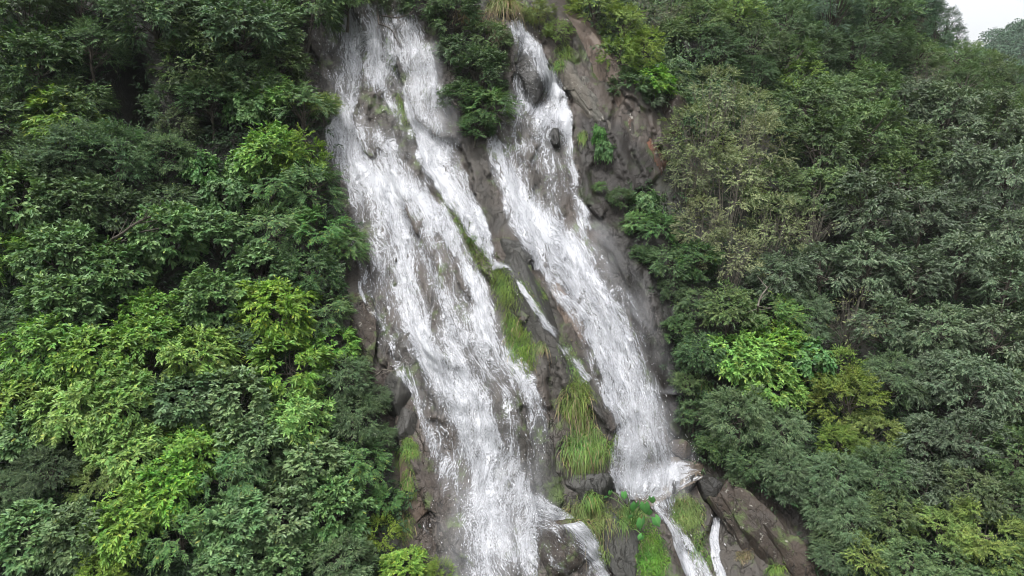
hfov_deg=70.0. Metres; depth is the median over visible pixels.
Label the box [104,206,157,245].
dead branch
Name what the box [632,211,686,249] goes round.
leafy shrub
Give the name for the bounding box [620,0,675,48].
leafy shrub
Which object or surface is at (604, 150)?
creeper
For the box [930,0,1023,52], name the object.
sky
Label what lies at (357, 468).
bright tree
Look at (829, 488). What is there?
willowy tree
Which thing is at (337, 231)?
pinnate tree
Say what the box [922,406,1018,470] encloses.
leafy tree
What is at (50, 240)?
broadleaf tree
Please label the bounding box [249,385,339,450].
bright tree
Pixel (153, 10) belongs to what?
broadleaf tree
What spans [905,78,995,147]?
leafy tree
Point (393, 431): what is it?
willowy shrub
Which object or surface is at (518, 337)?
moss cushion
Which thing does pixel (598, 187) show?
creeper
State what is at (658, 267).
leafy shrub
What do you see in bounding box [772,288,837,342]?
willowy tree
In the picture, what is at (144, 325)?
bright tree
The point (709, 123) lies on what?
pale leaved tree
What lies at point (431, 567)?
leafy shrub
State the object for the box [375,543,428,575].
leafy shrub
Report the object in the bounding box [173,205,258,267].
broadleaf tree
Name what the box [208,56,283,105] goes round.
broadleaf tree
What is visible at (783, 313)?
leafy shrub
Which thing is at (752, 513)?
rock slab
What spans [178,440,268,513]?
broadleaf tree
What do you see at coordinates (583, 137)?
grass tuft
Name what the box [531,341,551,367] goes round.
grass tuft
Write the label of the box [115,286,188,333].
bright tree
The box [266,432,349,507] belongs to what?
broadleaf tree
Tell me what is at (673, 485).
boulder
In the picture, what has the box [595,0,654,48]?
leafy shrub
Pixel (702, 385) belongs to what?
leafy shrub
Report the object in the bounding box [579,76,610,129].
rock outcrop
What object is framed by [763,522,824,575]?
rock slab
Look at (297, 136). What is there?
leafy shrub
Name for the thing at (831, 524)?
willowy tree
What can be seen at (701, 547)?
grass tuft
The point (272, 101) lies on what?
leafy shrub
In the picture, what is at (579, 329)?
boulder
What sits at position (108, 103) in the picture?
broadleaf tree
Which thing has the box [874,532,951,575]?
leafy tree
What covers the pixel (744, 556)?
grass tuft
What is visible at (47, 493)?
undergrowth
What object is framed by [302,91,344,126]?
overhanging bush
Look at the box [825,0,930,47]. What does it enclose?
leafy tree
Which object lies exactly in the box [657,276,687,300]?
leafy shrub
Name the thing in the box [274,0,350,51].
broadleaf tree
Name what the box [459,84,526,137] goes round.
leafy shrub
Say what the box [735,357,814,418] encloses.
leafy shrub
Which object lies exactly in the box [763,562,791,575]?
grass tuft
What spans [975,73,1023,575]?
undergrowth
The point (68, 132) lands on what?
feathery tree
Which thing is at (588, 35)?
rock slab
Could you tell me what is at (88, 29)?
feathery tree
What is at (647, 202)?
creeper
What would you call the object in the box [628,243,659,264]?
leafy shrub
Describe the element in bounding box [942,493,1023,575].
feathery tree
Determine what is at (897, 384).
willowy tree
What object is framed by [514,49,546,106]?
boulder
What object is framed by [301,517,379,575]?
willowy tree
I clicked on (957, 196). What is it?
leafy tree
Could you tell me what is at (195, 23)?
broadleaf tree
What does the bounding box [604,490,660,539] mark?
arum plant
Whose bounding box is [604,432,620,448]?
leafy shrub
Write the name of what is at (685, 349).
leafy shrub
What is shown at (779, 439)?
willowy tree
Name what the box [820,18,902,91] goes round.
leafy tree
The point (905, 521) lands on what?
leafy tree
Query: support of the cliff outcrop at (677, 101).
on the cliff terrain at (610, 242)
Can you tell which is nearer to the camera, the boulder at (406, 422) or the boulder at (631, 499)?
the boulder at (631, 499)
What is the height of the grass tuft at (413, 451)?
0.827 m
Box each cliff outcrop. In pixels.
[619,104,667,174]
[659,91,693,143]
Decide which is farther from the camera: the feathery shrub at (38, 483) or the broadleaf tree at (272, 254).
the broadleaf tree at (272, 254)
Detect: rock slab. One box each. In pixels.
[496,247,585,407]
[531,409,563,519]
[565,12,626,106]
[596,503,638,575]
[667,355,695,405]
[706,490,755,553]
[733,486,786,570]
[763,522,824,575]
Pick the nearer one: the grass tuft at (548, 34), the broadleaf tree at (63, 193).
the broadleaf tree at (63, 193)
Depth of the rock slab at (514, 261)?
19.80 m
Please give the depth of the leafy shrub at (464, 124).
23.25 m
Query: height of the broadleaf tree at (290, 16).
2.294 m
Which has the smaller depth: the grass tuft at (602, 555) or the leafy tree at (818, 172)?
the grass tuft at (602, 555)
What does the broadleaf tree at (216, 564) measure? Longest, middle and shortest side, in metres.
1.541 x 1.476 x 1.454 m
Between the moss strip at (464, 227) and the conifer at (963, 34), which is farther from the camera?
the conifer at (963, 34)
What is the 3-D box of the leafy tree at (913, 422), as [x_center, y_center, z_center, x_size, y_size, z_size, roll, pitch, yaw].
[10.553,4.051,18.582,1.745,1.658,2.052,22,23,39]
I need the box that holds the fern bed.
[634,523,672,575]
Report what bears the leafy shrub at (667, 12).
on the cliff terrain at (610, 242)
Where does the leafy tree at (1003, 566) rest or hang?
on the cliff terrain at (610, 242)
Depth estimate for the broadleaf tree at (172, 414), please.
17.09 m
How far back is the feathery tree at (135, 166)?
19.93 m
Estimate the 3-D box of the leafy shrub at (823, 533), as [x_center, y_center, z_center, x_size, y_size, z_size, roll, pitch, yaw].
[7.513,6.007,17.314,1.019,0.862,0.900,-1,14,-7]
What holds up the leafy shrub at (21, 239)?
on the cliff terrain at (610, 242)
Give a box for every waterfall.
[313,5,546,575]
[393,10,492,267]
[487,19,680,498]
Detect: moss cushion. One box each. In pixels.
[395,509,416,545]
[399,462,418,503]
[501,309,537,386]
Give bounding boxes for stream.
[358,280,385,329]
[493,259,591,380]
[529,494,607,575]
[552,291,588,319]
[652,496,711,575]
[709,517,725,575]
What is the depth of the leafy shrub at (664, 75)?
24.98 m
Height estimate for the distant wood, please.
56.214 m
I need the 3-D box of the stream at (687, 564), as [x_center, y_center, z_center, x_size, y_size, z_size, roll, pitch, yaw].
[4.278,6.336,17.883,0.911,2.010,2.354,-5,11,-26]
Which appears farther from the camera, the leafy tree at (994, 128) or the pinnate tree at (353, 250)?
the leafy tree at (994, 128)
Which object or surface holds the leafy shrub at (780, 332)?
on the cliff terrain at (610, 242)
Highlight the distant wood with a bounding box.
[959,18,1023,103]
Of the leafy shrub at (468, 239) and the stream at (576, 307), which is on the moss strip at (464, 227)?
the leafy shrub at (468, 239)
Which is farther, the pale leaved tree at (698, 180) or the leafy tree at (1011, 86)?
the leafy tree at (1011, 86)
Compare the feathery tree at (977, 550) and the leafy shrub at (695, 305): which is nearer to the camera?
the feathery tree at (977, 550)
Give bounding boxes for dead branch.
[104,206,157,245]
[109,222,158,249]
[366,360,397,381]
[376,7,404,49]
[381,5,415,17]
[749,276,772,313]
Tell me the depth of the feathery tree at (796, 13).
30.49 m
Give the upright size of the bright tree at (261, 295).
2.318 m
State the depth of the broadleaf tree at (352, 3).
24.28 m
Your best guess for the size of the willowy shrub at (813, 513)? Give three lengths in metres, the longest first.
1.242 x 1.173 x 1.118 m
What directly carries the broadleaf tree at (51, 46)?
on the cliff terrain at (610, 242)
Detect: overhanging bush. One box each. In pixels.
[259,79,341,143]
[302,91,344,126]
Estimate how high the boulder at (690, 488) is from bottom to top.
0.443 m
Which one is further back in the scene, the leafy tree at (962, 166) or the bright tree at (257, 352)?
the leafy tree at (962, 166)
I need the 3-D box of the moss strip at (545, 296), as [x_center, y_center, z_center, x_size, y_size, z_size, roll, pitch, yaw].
[0.783,0.036,20.339,0.530,0.740,1.056,2,10,13]
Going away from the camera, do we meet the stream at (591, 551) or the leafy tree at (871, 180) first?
the stream at (591, 551)
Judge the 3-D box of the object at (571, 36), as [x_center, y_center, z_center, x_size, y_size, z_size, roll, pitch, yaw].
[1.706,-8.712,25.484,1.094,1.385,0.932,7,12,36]
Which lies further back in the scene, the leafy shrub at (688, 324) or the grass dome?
the leafy shrub at (688, 324)
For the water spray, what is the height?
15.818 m
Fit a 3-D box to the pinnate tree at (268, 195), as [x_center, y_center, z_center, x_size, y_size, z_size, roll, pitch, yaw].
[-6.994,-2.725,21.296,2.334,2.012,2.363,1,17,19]
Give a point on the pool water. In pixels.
(699, 467)
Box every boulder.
[384,362,410,416]
[393,407,416,447]
[500,238,534,269]
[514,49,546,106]
[536,519,597,575]
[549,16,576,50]
[549,128,559,147]
[551,283,590,342]
[565,473,613,503]
[625,497,635,510]
[659,496,669,505]
[668,439,691,459]
[671,480,675,494]
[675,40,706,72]
[686,474,695,491]
[696,473,722,504]
[717,477,747,495]
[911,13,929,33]
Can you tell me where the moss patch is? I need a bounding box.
[392,89,409,128]
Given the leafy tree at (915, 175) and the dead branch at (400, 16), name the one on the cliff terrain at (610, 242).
the leafy tree at (915, 175)
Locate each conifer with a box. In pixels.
[869,0,937,27]
[906,0,947,18]
[914,14,955,62]
[925,0,951,30]
[935,6,963,41]
[946,23,968,52]
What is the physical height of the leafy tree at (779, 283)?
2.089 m
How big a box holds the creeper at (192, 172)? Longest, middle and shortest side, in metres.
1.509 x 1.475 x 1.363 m
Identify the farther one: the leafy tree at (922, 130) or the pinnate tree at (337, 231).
the leafy tree at (922, 130)
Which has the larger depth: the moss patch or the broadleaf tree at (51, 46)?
the moss patch
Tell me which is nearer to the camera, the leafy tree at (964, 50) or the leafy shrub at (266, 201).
the leafy shrub at (266, 201)
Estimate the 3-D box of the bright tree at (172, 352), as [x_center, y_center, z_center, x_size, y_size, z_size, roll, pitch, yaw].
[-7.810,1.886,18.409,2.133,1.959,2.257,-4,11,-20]
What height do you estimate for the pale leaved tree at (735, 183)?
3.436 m
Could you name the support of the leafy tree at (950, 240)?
on the cliff terrain at (610, 242)
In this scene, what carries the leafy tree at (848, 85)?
on the cliff terrain at (610, 242)
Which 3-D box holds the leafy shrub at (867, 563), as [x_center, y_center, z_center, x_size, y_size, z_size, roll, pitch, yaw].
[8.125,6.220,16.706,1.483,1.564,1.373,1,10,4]
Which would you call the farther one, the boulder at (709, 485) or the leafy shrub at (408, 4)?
the leafy shrub at (408, 4)
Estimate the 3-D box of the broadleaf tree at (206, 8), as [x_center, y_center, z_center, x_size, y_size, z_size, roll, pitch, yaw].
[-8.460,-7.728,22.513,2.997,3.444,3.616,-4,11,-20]
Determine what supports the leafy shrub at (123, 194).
on the cliff terrain at (610, 242)
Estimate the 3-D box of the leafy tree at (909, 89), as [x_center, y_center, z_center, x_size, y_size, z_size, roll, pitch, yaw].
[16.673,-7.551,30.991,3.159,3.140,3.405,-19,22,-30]
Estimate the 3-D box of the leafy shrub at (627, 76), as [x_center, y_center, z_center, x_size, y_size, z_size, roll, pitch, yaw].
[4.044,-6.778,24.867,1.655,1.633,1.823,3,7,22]
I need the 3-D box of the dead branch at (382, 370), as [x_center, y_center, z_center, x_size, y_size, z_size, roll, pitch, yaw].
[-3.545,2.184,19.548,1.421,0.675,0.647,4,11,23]
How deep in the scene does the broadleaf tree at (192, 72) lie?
21.52 m
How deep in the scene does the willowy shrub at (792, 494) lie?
17.97 m
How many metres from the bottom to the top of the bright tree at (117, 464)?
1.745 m
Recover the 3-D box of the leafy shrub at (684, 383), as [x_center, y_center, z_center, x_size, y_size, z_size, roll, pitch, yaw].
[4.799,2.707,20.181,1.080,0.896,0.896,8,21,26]
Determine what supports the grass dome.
on the cliff terrain at (610, 242)
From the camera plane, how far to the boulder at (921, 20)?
38.84 m
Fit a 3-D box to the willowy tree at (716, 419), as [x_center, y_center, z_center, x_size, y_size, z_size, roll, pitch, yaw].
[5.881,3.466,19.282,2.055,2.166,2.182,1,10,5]
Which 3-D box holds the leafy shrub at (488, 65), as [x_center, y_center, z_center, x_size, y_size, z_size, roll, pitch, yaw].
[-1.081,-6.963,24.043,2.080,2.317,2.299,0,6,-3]
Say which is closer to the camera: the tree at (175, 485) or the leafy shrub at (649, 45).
the tree at (175, 485)
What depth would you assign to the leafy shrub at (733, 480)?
18.48 m
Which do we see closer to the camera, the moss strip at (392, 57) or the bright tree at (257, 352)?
the bright tree at (257, 352)
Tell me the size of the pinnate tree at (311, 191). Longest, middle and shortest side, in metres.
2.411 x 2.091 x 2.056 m
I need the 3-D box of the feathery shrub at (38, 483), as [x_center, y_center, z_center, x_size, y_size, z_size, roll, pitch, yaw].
[-10.099,4.172,16.011,1.574,1.779,1.708,-9,13,-41]
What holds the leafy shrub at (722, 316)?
on the cliff terrain at (610, 242)
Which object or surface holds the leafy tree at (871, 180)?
on the cliff terrain at (610, 242)
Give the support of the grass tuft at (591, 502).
on the cliff terrain at (610, 242)
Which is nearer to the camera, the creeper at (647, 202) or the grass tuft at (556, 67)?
the creeper at (647, 202)
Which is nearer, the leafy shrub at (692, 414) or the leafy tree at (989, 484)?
the leafy tree at (989, 484)
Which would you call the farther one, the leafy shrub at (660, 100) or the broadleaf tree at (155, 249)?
the leafy shrub at (660, 100)
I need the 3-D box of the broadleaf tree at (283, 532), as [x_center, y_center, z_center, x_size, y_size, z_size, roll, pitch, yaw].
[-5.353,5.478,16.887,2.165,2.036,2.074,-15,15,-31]
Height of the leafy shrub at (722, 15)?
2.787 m
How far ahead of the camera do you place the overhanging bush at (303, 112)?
22.60 m
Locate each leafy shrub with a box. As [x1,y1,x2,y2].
[0,229,55,287]
[71,174,145,239]
[129,180,203,215]
[151,106,203,151]
[229,119,314,183]
[245,68,297,115]
[255,183,280,217]
[264,122,334,183]
[310,324,362,362]
[364,511,405,551]
[365,482,407,516]
[375,0,410,14]
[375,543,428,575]
[397,0,449,29]
[419,0,484,43]
[424,554,457,575]
[429,30,481,68]
[435,79,486,117]
[450,41,509,111]
[455,110,498,147]
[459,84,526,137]
[462,18,514,51]
[466,235,477,242]
[518,0,559,32]
[542,18,576,41]
[563,0,623,30]
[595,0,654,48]
[595,29,643,73]
[604,185,634,210]
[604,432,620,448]
[607,65,654,96]
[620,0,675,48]
[620,209,654,234]
[621,24,672,69]
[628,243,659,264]
[631,61,678,97]
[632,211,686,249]
[639,85,666,108]
[644,244,698,280]
[649,0,689,41]
[654,15,700,55]
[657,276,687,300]
[659,314,696,343]
[662,0,735,42]
[666,236,726,284]
[666,370,704,399]
[670,286,719,321]
[671,329,726,377]
[673,398,712,433]
[685,21,750,73]
[689,376,717,409]
[691,430,737,467]
[697,277,769,336]
[699,328,786,390]
[709,0,772,32]
[722,445,772,482]
[722,472,749,488]
[723,10,792,79]
[734,290,817,343]
[735,52,782,90]
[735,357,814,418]
[737,318,819,371]
[742,27,822,75]
[772,56,828,95]
[778,336,837,392]
[806,522,845,553]
[806,538,860,575]
[822,343,875,381]
[839,526,902,575]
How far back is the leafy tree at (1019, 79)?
39.22 m
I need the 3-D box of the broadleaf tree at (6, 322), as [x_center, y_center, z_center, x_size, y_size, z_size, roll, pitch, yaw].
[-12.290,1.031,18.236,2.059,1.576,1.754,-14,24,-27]
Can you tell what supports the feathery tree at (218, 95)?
on the cliff terrain at (610, 242)
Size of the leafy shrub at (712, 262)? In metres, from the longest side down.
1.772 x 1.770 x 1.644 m
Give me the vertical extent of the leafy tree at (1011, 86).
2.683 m
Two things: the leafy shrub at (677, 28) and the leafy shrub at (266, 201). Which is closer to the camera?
the leafy shrub at (266, 201)
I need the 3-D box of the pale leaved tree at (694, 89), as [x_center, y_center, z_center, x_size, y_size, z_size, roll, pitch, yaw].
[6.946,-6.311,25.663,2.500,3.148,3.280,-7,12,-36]
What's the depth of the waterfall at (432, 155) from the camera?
23.57 m
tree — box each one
[0,0,80,70]
[0,14,96,109]
[0,81,62,157]
[0,127,86,201]
[0,150,63,236]
[0,297,57,357]
[0,310,110,390]
[0,357,60,432]
[0,398,73,484]
[0,497,74,575]
[3,218,106,288]
[7,83,112,171]
[10,268,116,331]
[13,108,118,177]
[18,372,131,461]
[20,0,127,51]
[20,495,125,575]
[28,168,126,237]
[32,75,121,142]
[42,325,154,399]
[43,13,137,91]
[61,114,172,203]
[68,361,172,449]
[71,235,163,315]
[75,479,174,573]
[79,414,171,491]
[87,306,199,379]
[94,0,198,56]
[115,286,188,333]
[118,449,209,535]
[123,198,212,269]
[129,125,201,175]
[129,498,229,575]
[139,77,213,126]
[140,364,236,430]
[146,0,248,62]
[146,25,249,97]
[146,418,235,486]
[155,323,246,386]
[168,67,245,140]
[169,262,247,332]
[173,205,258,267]
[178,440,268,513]
[184,0,289,78]
[187,487,277,563]
[187,533,257,575]
[188,364,275,436]
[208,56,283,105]
[211,407,295,488]
[222,238,296,294]
[225,276,322,345]
[232,161,308,213]
[235,0,309,65]
[237,199,320,260]
[239,474,323,554]
[242,331,341,408]
[246,40,313,82]
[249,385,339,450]
[250,530,320,575]
[264,159,349,218]
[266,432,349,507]
[272,243,349,296]
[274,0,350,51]
[280,203,355,253]
[287,287,358,338]
[291,469,378,553]
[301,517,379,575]
[313,0,377,32]
[313,349,377,403]
[316,228,375,274]
[319,389,386,447]
[319,436,393,494]
[652,98,738,201]
[662,142,717,207]
[667,193,733,266]
[676,63,756,152]
[683,139,770,237]
[697,224,769,291]
[698,383,774,450]
[711,83,786,160]
[726,108,799,193]
[734,154,816,229]
[741,189,818,273]
[743,248,817,304]
[746,405,814,462]
[756,0,826,48]
[767,69,850,145]
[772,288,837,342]
[773,101,880,192]
[774,161,867,230]
[784,188,840,261]
[787,69,876,129]
[788,241,865,307]
[792,22,850,76]
[796,448,874,513]
[799,358,895,444]
[800,0,871,42]
[814,421,874,470]
[816,165,917,255]
[816,492,888,552]
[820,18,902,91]
[823,97,913,172]
[823,228,920,308]
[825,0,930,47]
[837,54,906,130]
[837,409,912,464]
[841,440,928,510]
[842,289,929,351]
[853,485,934,551]
[857,348,933,410]
[860,144,949,205]
[866,24,922,70]
[866,117,960,197]
[866,241,962,306]
[872,74,948,144]
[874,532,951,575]
[881,184,973,249]
[885,299,981,362]
[887,457,959,513]
[891,32,952,77]
[892,349,975,409]
[892,410,964,474]
[900,495,991,566]
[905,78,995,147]
[905,122,1004,193]
[910,179,1002,251]
[916,543,992,575]
[918,349,1023,419]
[922,229,1009,301]
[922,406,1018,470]
[928,461,1017,524]
[931,40,991,77]
[933,59,1003,106]
[940,85,1023,150]
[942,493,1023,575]
[952,303,1023,369]
[955,245,1023,320]
[957,40,1002,70]
[957,135,1023,222]
[961,206,1023,274]
[964,47,1023,87]
[967,534,1023,575]
[968,77,1023,121]
[975,421,1023,488]
[979,475,1023,528]
[980,368,1023,425]
[981,92,1023,168]
[993,61,1023,93]
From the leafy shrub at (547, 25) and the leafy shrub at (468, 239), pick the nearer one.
the leafy shrub at (468, 239)
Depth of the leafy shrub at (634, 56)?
24.83 m
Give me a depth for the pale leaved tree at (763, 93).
25.81 m
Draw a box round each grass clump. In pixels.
[548,494,627,569]
[552,374,597,442]
[555,417,620,481]
[613,503,650,535]
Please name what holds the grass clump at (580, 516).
on the boulder at (574, 561)
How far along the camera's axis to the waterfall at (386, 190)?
20.32 m
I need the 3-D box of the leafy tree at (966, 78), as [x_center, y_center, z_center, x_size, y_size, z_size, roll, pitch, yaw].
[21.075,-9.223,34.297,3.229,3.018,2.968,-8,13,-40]
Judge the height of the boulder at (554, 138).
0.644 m
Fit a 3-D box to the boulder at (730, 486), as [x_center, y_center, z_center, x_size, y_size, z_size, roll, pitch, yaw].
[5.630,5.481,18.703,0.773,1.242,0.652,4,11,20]
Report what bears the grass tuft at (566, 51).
on the cliff terrain at (610, 242)
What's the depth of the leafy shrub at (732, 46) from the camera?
27.40 m
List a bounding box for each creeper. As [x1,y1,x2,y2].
[171,148,221,187]
[196,174,252,211]
[220,152,265,187]
[221,88,270,133]
[590,123,608,145]
[592,181,609,193]
[594,138,616,170]
[629,188,665,216]
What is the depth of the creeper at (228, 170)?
21.30 m
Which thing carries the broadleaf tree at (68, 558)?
on the cliff terrain at (610, 242)
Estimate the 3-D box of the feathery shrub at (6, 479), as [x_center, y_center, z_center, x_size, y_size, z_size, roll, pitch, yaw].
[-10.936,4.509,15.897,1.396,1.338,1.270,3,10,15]
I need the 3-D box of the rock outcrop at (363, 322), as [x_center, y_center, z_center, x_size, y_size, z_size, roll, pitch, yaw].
[-4.306,1.289,20.543,1.072,2.174,1.380,0,10,0]
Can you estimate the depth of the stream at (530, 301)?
19.49 m
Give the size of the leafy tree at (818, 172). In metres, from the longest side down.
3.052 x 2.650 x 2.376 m
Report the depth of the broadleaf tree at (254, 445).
17.00 m
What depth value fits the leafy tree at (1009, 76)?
37.91 m
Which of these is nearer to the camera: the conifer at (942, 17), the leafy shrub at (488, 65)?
the leafy shrub at (488, 65)
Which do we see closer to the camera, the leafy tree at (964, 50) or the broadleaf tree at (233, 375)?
the broadleaf tree at (233, 375)
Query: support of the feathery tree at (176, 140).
on the cliff terrain at (610, 242)
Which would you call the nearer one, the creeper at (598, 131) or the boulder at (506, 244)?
the boulder at (506, 244)
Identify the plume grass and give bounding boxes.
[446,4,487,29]
[482,0,527,35]
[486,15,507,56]
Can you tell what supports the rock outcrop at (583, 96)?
on the cliff terrain at (610, 242)
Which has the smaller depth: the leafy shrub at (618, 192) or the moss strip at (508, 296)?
the moss strip at (508, 296)
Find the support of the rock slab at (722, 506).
on the cliff terrain at (610, 242)
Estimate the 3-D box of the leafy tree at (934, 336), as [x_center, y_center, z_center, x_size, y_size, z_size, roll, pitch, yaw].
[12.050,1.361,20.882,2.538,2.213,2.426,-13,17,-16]
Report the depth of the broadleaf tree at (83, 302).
17.96 m
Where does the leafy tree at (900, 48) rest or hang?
on the cliff terrain at (610, 242)
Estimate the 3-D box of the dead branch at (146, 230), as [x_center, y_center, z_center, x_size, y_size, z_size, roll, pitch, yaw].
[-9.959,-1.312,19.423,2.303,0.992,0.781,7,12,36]
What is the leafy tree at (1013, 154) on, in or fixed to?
on the cliff terrain at (610, 242)
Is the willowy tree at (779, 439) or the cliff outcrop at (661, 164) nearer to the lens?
the willowy tree at (779, 439)
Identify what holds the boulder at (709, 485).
on the cliff terrain at (610, 242)
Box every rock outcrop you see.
[348,293,376,377]
[399,450,427,522]
[556,51,581,90]
[565,72,605,121]
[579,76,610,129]
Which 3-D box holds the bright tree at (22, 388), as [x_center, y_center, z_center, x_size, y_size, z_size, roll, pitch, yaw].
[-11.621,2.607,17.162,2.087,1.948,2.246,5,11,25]
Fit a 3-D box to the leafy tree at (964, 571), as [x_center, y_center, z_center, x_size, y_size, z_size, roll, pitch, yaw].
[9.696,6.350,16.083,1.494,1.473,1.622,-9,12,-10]
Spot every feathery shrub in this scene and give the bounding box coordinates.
[0,465,31,517]
[4,437,87,504]
[61,449,138,505]
[71,544,133,575]
[200,320,263,368]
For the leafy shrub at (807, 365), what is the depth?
20.05 m
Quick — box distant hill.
[986,35,1023,90]
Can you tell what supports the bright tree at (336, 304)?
on the cliff terrain at (610, 242)
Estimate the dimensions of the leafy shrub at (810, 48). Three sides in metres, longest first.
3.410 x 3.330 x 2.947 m
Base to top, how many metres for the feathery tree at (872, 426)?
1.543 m
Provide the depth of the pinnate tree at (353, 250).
20.76 m
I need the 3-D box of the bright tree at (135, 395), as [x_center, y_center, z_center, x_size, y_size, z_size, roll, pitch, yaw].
[-9.230,2.759,17.229,2.127,2.148,2.287,4,11,23]
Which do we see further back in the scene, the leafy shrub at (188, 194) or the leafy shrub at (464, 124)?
the leafy shrub at (464, 124)
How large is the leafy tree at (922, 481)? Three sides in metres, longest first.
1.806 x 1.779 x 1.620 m
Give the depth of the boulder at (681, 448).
19.38 m
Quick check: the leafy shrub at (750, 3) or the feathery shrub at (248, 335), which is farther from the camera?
the leafy shrub at (750, 3)
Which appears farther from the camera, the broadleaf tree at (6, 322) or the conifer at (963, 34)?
the conifer at (963, 34)
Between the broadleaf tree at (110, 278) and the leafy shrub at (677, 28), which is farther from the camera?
the leafy shrub at (677, 28)
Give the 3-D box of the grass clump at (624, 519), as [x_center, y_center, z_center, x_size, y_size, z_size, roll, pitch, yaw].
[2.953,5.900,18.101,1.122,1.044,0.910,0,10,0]
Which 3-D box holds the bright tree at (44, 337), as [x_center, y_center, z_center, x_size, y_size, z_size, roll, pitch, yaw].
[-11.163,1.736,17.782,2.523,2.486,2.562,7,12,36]
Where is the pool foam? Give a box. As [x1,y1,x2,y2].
[629,460,699,497]
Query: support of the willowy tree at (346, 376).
on the cliff terrain at (610, 242)
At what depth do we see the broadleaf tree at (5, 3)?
21.40 m
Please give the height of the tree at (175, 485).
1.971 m
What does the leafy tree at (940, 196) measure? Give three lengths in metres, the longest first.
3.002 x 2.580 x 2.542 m
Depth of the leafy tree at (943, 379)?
18.86 m
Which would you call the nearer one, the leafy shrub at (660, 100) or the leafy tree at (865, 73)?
the leafy shrub at (660, 100)
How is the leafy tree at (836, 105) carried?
on the cliff terrain at (610, 242)
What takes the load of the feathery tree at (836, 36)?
on the cliff terrain at (610, 242)
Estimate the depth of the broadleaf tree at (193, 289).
18.79 m
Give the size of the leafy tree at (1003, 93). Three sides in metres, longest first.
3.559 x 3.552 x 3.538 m
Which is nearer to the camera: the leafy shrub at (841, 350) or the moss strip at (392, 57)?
the leafy shrub at (841, 350)
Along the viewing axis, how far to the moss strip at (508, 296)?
20.03 m
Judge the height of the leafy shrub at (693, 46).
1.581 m
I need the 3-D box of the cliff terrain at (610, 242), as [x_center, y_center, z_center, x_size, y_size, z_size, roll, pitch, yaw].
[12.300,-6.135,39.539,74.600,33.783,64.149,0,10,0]
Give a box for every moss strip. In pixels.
[384,38,396,74]
[433,189,499,273]
[485,259,525,317]
[518,280,544,315]
[534,279,546,301]
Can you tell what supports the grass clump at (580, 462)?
on the cliff terrain at (610, 242)
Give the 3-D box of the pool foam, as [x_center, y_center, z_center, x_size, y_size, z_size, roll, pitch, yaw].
[3.968,4.957,18.925,2.438,0.876,0.763,-3,10,-16]
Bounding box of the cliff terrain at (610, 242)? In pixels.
[0,0,1023,575]
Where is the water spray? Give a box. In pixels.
[311,4,726,575]
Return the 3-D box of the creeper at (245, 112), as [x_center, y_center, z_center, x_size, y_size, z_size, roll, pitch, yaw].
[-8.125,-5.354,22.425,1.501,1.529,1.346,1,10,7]
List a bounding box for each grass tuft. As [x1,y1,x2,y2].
[394,434,420,470]
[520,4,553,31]
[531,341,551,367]
[544,24,556,37]
[549,59,565,77]
[552,40,577,63]
[556,336,591,396]
[577,130,587,149]
[580,490,606,520]
[582,518,611,569]
[681,522,716,574]
[734,548,754,564]
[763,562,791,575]
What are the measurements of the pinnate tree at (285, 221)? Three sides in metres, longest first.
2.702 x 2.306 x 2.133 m
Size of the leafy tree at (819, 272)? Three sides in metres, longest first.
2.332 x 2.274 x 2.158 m
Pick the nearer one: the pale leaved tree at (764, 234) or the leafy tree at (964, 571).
the leafy tree at (964, 571)
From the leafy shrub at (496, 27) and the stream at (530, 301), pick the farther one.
the leafy shrub at (496, 27)
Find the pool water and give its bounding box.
[629,457,703,505]
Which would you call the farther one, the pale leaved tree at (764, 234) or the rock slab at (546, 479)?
the pale leaved tree at (764, 234)
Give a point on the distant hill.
(1010, 54)
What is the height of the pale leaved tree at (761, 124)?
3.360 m
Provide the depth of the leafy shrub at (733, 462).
18.42 m
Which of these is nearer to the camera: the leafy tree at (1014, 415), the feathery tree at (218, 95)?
the leafy tree at (1014, 415)
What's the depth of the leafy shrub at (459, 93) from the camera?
23.51 m
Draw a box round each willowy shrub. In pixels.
[354,384,394,415]
[365,421,399,450]
[753,444,816,498]
[771,467,810,508]
[798,493,840,534]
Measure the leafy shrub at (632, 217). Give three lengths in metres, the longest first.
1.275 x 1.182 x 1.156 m
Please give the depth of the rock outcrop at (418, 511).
18.74 m
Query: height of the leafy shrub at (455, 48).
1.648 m
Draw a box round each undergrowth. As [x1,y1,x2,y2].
[0,0,420,575]
[572,0,1020,141]
[617,78,1023,575]
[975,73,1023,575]
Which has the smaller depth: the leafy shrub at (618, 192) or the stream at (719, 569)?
the stream at (719, 569)
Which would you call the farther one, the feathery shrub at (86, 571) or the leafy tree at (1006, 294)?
the leafy tree at (1006, 294)
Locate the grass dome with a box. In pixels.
[666,490,707,539]
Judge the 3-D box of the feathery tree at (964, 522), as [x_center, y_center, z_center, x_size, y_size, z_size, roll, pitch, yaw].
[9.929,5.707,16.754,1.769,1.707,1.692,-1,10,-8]
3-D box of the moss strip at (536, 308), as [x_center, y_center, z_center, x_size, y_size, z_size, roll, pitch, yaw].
[0.528,0.298,19.755,0.388,1.104,0.921,-9,14,-42]
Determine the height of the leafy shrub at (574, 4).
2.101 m
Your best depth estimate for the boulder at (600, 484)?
18.20 m

